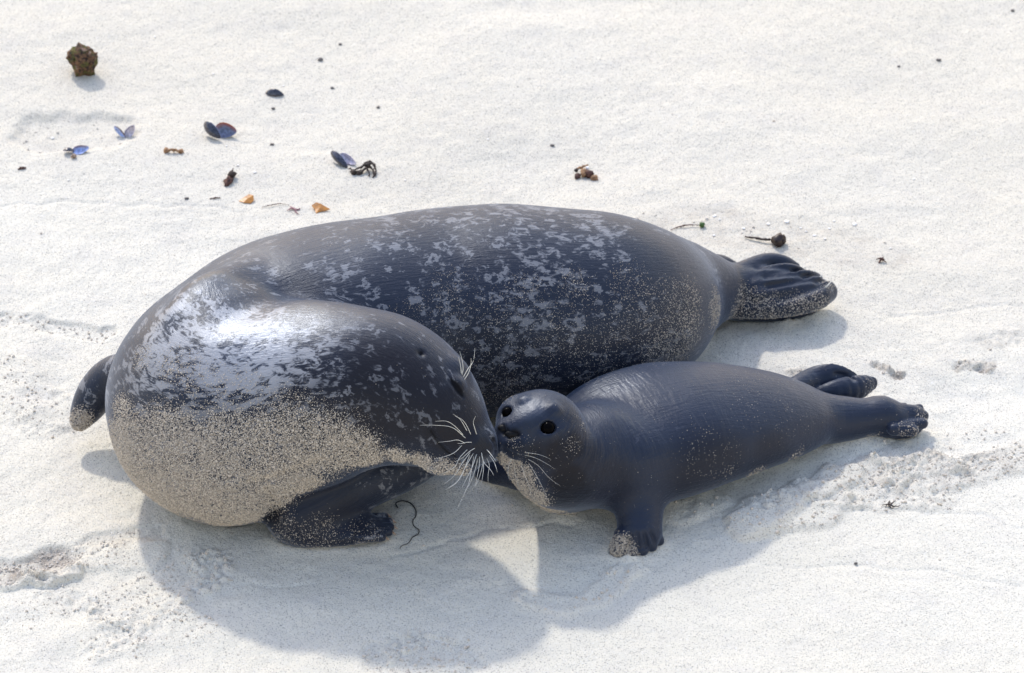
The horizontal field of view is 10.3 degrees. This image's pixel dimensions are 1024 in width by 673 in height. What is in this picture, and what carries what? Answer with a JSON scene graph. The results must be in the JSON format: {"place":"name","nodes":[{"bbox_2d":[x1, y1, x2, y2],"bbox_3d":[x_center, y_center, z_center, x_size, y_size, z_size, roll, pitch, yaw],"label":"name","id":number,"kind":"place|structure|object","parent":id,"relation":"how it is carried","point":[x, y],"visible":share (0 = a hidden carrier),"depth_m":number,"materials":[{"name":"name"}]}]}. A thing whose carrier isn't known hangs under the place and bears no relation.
{"place":"outdoors","nodes":[
{"label":"outdoors","id":0,"kind":"place"},
{"bbox_2d":[163,147,183,153],"bbox_3d":[-0.623,-0.342,10.471,0.038,0.014,0.011,0,35,0],"label":"twig","id":1,"kind":"object","parent":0,"point":[179,151],"visible":1,"depth_m":10.47,"materials":[{"name":"beige wood"}]},
{"bbox_2d":[223,168,236,186],"bbox_3d":[-0.515,-0.291,10.397,0.019,0.021,0.044,15,38,20],"label":"seaweed scrap","id":2,"kind":"object","parent":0,"point":[228,180],"visible":1,"depth_m":10.39,"materials":[{"name":"plant"}]},
{"bbox_2d":[0,0,1023,672],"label":"beach sand","id":3,"kind":"structure","parent":0,"point":[676,108],"depth_m":10.19,"materials":[{"name":"white sand"}]},
{"bbox_2d":[63,145,88,158],"bbox_3d":[-0.803,-0.343,10.469,0.033,0.014,0.042,27,43,33],"label":"mussel shell","id":4,"kind":"object","parent":3,"relation":"on","point":[78,149],"visible":1,"depth_m":10.47},
{"bbox_2d":[66,42,97,76],"bbox_3d":[-0.808,-0.520,10.693,0.061,0.071,0.057,0,35,0],"label":"stone","id":5,"kind":"object","parent":3,"relation":"on","point":[82,59],"visible":1,"depth_m":10.68,"materials":[{"name":"brown stone"}]},
{"bbox_2d":[114,125,134,137],"bbox_3d":[-0.718,-0.379,10.532,0.039,0.025,0.015,0,35,0],"label":"mussel shell","id":6,"kind":"object","parent":3,"relation":"on","point":[129,131],"visible":1,"depth_m":10.54},
{"bbox_2d":[203,121,236,138],"bbox_3d":[-0.540,-0.382,10.518,0.062,0.029,0.028,0,35,0],"label":"mussel shell","id":7,"kind":"object","parent":3,"relation":"on","point":[222,130],"visible":1,"depth_m":10.52},
{"bbox_2d":[239,194,253,203],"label":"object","id":8,"kind":"object","parent":3,"relation":"on","point":[249,198],"visible":1,"depth_m":10.34,"materials":[{"name":"orange"}]},
{"bbox_2d":[265,88,283,95],"bbox_3d":[-0.444,-0.459,10.646,0.035,0.011,0.018,0,35,0],"label":"mussel shell","id":9,"kind":"object","parent":3,"relation":"on","point":[273,92],"visible":1,"depth_m":10.64},
{"bbox_2d":[312,202,329,213],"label":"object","id":10,"kind":"object","parent":3,"relation":"on","point":[317,207],"visible":1,"depth_m":10.32,"materials":[{"name":"orange"}]},
{"bbox_2d":[331,151,355,167],"bbox_3d":[-0.311,-0.327,10.449,0.051,0.021,0.027,25,42,31],"label":"mussel shell","id":11,"kind":"object","parent":3,"relation":"on","point":[343,159],"visible":1,"depth_m":10.45},
{"bbox_2d":[348,160,376,177],"bbox_3d":[-0.274,-0.307,10.429,0.053,0.020,0.035,0,35,0],"label":"seaweed scrap","id":12,"kind":"object","parent":3,"relation":"on","point":[366,165],"visible":1,"depth_m":10.43,"materials":[{"name":"black plant"}]},
{"bbox_2d":[395,500,419,547],"bbox_3d":[-0.174,0.314,9.535,0.036,0.005,0.129,-3,35,-4],"label":"black strand","id":13,"kind":"object","parent":3,"relation":"on","point":[413,518],"visible":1,"depth_m":9.56},
{"bbox_2d":[69,204,837,548],"bbox_3d":[-0.025,-0.003,9.685,1.379,0.424,0.756,-21,40,-27],"label":"adult seal","id":14,"kind":"object","parent":3,"relation":"on","point":[331,384],"visible":0.97,"depth_m":9.48,"materials":[{"name":"fur"}]},
{"bbox_2d":[0,8,1023,672],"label":"sand crumbs","id":15,"kind":"object","parent":3,"relation":"on","point":[212,578],"visible":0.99,"depth_m":9.53,"materials":[{"name":"white sand"}]},
{"bbox_2d":[671,222,704,229],"bbox_3d":[0.317,-0.199,10.270,0.064,0.011,0.012,-4,35,-6],"label":"grass stem","id":16,"kind":"object","parent":3,"relation":"on","point":[701,224],"visible":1,"depth_m":10.27,"materials":[{"name":"plant"}]},
{"bbox_2d":[475,361,928,556],"bbox_3d":[0.319,0.121,9.593,0.821,0.277,0.332,-18,39,-24],"label":"seal pup","id":17,"kind":"object","parent":3,"relation":"on","point":[636,449],"visible":1,"depth_m":9.49,"materials":[{"name":"fur"}]},
{"bbox_2d":[745,232,785,246],"bbox_3d":[0.455,-0.175,10.220,0.077,0.027,0.028,6,35,8],"label":"kelp stalk","id":18,"kind":"object","parent":3,"relation":"on","point":[778,240],"visible":1,"depth_m":10.21,"materials":[{"name":"brown plant"}]},
{"bbox_2d":[883,501,899,508],"bbox_3d":[0.638,0.283,9.581,0.024,0.006,0.020,-25,42,-31],"label":"seaweed sprig","id":19,"kind":"object","parent":3,"relation":"on","point":[889,505],"visible":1,"depth_m":9.58,"materials":[{"name":"plant"}]},
{"bbox_2d":[574,164,597,180],"bbox_3d":[0.136,-0.299,10.431,0.044,0.020,0.042,0,35,0],"label":"seaweed clump","id":20,"kind":"object","parent":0,"point":[586,172],"visible":1,"depth_m":10.43,"materials":[{"name":"brown plant"}]}
]}

